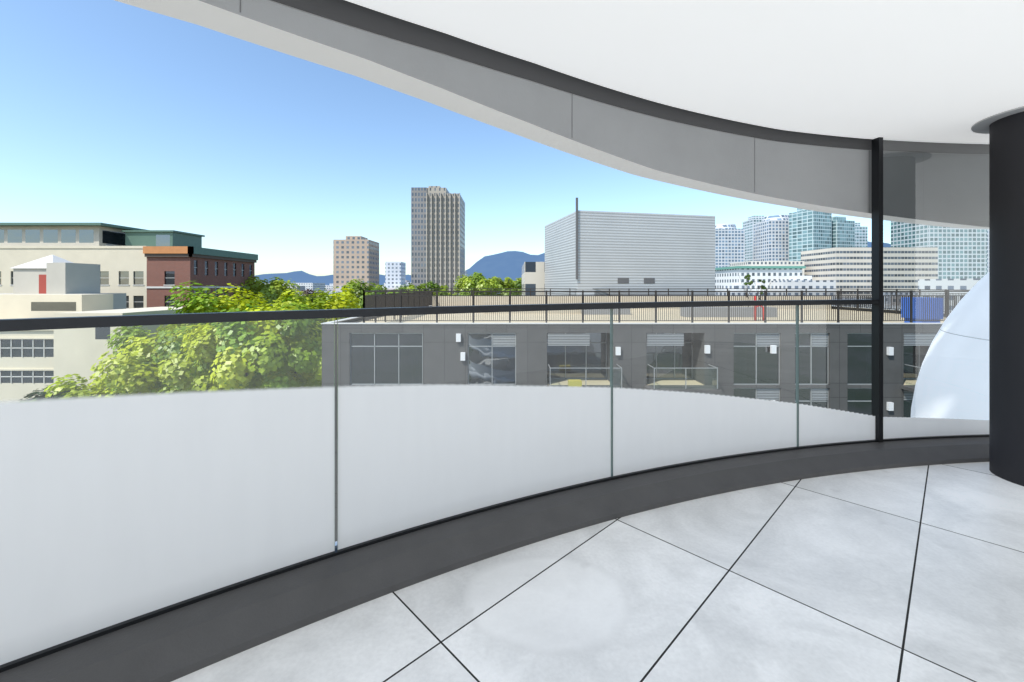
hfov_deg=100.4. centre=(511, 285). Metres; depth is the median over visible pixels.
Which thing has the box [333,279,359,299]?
tree
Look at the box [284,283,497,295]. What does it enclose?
city fabric
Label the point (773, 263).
building
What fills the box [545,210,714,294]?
corrugated box
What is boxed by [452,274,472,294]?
tree
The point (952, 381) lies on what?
dome
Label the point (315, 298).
tree
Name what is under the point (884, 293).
city fabric
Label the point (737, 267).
white roof
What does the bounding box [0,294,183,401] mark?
cream building
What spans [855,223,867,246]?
tower
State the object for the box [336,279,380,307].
tree
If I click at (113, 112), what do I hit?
sky
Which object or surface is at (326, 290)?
city fabric
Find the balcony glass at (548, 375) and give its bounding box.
[548,366,549,385]
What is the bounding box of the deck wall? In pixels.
[432,296,830,313]
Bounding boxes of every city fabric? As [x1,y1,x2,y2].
[268,278,980,312]
[271,282,917,304]
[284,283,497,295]
[290,280,917,304]
[383,276,811,294]
[384,271,895,306]
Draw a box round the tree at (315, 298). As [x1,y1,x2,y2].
[307,288,356,317]
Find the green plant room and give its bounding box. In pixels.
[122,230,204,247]
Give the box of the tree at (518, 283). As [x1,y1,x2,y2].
[511,277,521,294]
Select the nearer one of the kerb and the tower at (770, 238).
the kerb
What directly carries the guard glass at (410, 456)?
on the glass shoe
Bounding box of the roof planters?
[581,307,776,316]
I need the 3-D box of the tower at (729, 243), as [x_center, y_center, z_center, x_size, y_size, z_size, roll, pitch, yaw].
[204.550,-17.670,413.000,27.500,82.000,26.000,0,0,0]
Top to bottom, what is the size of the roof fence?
2.170 m
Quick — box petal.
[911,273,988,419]
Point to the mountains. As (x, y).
(503, 265)
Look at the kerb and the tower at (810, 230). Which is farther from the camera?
the tower at (810, 230)
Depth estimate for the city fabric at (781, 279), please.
190.90 m
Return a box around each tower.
[333,236,378,290]
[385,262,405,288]
[411,186,464,293]
[715,224,744,267]
[743,216,763,260]
[753,215,788,260]
[789,208,831,260]
[832,216,854,247]
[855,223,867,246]
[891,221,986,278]
[987,229,988,272]
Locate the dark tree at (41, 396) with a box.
[18,386,80,400]
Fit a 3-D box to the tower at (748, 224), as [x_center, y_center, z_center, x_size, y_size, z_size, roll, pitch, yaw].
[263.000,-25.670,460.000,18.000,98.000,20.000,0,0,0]
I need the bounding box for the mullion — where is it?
[872,137,882,441]
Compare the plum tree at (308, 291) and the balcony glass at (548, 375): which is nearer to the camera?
the balcony glass at (548, 375)
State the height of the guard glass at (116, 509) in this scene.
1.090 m
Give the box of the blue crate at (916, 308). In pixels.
[901,297,943,322]
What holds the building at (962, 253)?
on the ground
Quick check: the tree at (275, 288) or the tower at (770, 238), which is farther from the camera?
the tower at (770, 238)
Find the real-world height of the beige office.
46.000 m
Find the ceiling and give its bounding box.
[346,0,1023,143]
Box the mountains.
[255,241,890,284]
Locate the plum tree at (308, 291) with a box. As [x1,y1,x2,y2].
[299,289,321,301]
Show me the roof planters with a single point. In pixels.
(724, 311)
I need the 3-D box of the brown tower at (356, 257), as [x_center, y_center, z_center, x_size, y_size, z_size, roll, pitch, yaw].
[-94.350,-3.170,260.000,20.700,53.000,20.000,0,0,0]
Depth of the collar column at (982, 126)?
2.99 m
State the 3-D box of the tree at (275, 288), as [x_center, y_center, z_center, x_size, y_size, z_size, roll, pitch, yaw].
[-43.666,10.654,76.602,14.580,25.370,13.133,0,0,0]
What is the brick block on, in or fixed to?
on the ground
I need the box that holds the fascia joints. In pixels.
[240,0,923,218]
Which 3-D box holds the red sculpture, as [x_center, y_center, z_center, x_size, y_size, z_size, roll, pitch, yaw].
[17.387,1.555,30.000,0.721,1.750,0.140,0,0,0]
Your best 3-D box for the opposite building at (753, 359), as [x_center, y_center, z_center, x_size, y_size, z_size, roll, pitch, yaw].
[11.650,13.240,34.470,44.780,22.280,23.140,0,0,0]
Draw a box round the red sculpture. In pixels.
[755,296,763,319]
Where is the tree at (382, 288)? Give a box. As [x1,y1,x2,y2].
[375,284,397,293]
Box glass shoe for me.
[0,434,988,672]
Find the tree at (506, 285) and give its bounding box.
[488,276,517,294]
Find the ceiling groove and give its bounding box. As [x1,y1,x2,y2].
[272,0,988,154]
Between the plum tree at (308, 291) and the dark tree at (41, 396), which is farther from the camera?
the plum tree at (308, 291)
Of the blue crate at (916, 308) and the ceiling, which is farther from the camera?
the blue crate at (916, 308)
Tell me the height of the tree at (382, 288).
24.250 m
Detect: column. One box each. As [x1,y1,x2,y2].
[971,106,1023,133]
[989,111,1023,485]
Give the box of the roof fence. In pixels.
[363,288,969,322]
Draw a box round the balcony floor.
[172,462,1023,681]
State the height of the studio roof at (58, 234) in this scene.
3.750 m
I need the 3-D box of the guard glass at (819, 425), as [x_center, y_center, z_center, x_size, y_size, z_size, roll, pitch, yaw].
[2.531,0.685,3.315,0.739,1.090,0.007,0,0,-12]
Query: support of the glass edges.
on the glass shoe
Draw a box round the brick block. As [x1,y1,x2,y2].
[143,246,257,307]
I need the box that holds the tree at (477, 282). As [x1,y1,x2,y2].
[455,272,497,294]
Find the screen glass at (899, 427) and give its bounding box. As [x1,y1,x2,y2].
[883,417,988,438]
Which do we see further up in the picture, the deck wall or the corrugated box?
the corrugated box
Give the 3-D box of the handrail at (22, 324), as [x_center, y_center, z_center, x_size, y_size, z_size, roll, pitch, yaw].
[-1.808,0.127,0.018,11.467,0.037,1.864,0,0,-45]
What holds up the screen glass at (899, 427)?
on the glass shoe
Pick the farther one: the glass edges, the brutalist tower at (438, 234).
the brutalist tower at (438, 234)
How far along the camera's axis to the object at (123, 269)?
60.00 m
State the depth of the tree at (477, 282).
145.26 m
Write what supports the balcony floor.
on the balcony slab
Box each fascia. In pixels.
[115,0,988,228]
[270,0,984,154]
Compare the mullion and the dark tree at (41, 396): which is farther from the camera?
the dark tree at (41, 396)
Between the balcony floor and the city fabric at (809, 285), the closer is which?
the balcony floor
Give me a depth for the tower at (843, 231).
356.59 m
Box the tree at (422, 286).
[395,283,428,292]
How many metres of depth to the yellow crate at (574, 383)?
23.20 m
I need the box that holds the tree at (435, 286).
[418,281,450,294]
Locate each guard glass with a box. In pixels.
[0,387,334,664]
[338,384,610,549]
[613,387,796,475]
[799,404,874,445]
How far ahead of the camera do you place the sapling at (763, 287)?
33.54 m
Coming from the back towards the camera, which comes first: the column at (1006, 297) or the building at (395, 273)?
the building at (395, 273)
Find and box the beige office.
[801,247,937,297]
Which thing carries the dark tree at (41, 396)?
on the ground
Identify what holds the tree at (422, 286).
on the ground
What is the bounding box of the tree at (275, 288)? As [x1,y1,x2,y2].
[239,275,310,308]
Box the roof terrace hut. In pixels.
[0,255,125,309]
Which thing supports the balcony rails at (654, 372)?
attached to the opposite building at (753, 359)
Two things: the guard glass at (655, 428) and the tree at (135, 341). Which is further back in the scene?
the tree at (135, 341)
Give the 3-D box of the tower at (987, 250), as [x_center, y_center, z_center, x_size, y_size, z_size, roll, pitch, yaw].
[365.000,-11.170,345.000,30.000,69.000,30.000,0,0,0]
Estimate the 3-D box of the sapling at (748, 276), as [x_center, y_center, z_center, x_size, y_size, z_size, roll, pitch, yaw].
[18.524,0.401,33.554,0.924,2.668,1.114,0,0,0]
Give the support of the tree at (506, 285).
on the city fabric at (884, 293)
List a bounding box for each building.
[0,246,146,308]
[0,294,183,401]
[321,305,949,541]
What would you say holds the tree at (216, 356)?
on the road
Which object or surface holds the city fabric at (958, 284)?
on the ground
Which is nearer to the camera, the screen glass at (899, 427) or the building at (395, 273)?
the screen glass at (899, 427)
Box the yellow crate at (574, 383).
[568,380,581,386]
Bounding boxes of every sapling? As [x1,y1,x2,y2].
[740,274,755,306]
[754,279,766,299]
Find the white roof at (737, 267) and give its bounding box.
[715,266,805,269]
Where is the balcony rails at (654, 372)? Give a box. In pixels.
[548,364,920,388]
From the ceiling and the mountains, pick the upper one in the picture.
the ceiling
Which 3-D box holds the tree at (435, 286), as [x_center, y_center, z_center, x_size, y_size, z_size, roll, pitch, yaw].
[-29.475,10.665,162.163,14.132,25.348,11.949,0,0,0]
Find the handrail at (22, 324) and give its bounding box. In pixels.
[0,299,878,331]
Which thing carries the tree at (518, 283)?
on the city fabric at (884, 293)
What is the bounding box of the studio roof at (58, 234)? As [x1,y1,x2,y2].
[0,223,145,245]
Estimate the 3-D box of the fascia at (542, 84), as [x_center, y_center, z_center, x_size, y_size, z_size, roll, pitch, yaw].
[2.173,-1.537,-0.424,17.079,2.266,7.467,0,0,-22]
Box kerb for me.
[0,437,988,681]
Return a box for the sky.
[0,0,890,275]
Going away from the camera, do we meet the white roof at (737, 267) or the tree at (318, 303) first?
the tree at (318, 303)
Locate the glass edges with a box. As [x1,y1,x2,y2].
[334,305,798,549]
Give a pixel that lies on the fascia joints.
(923, 158)

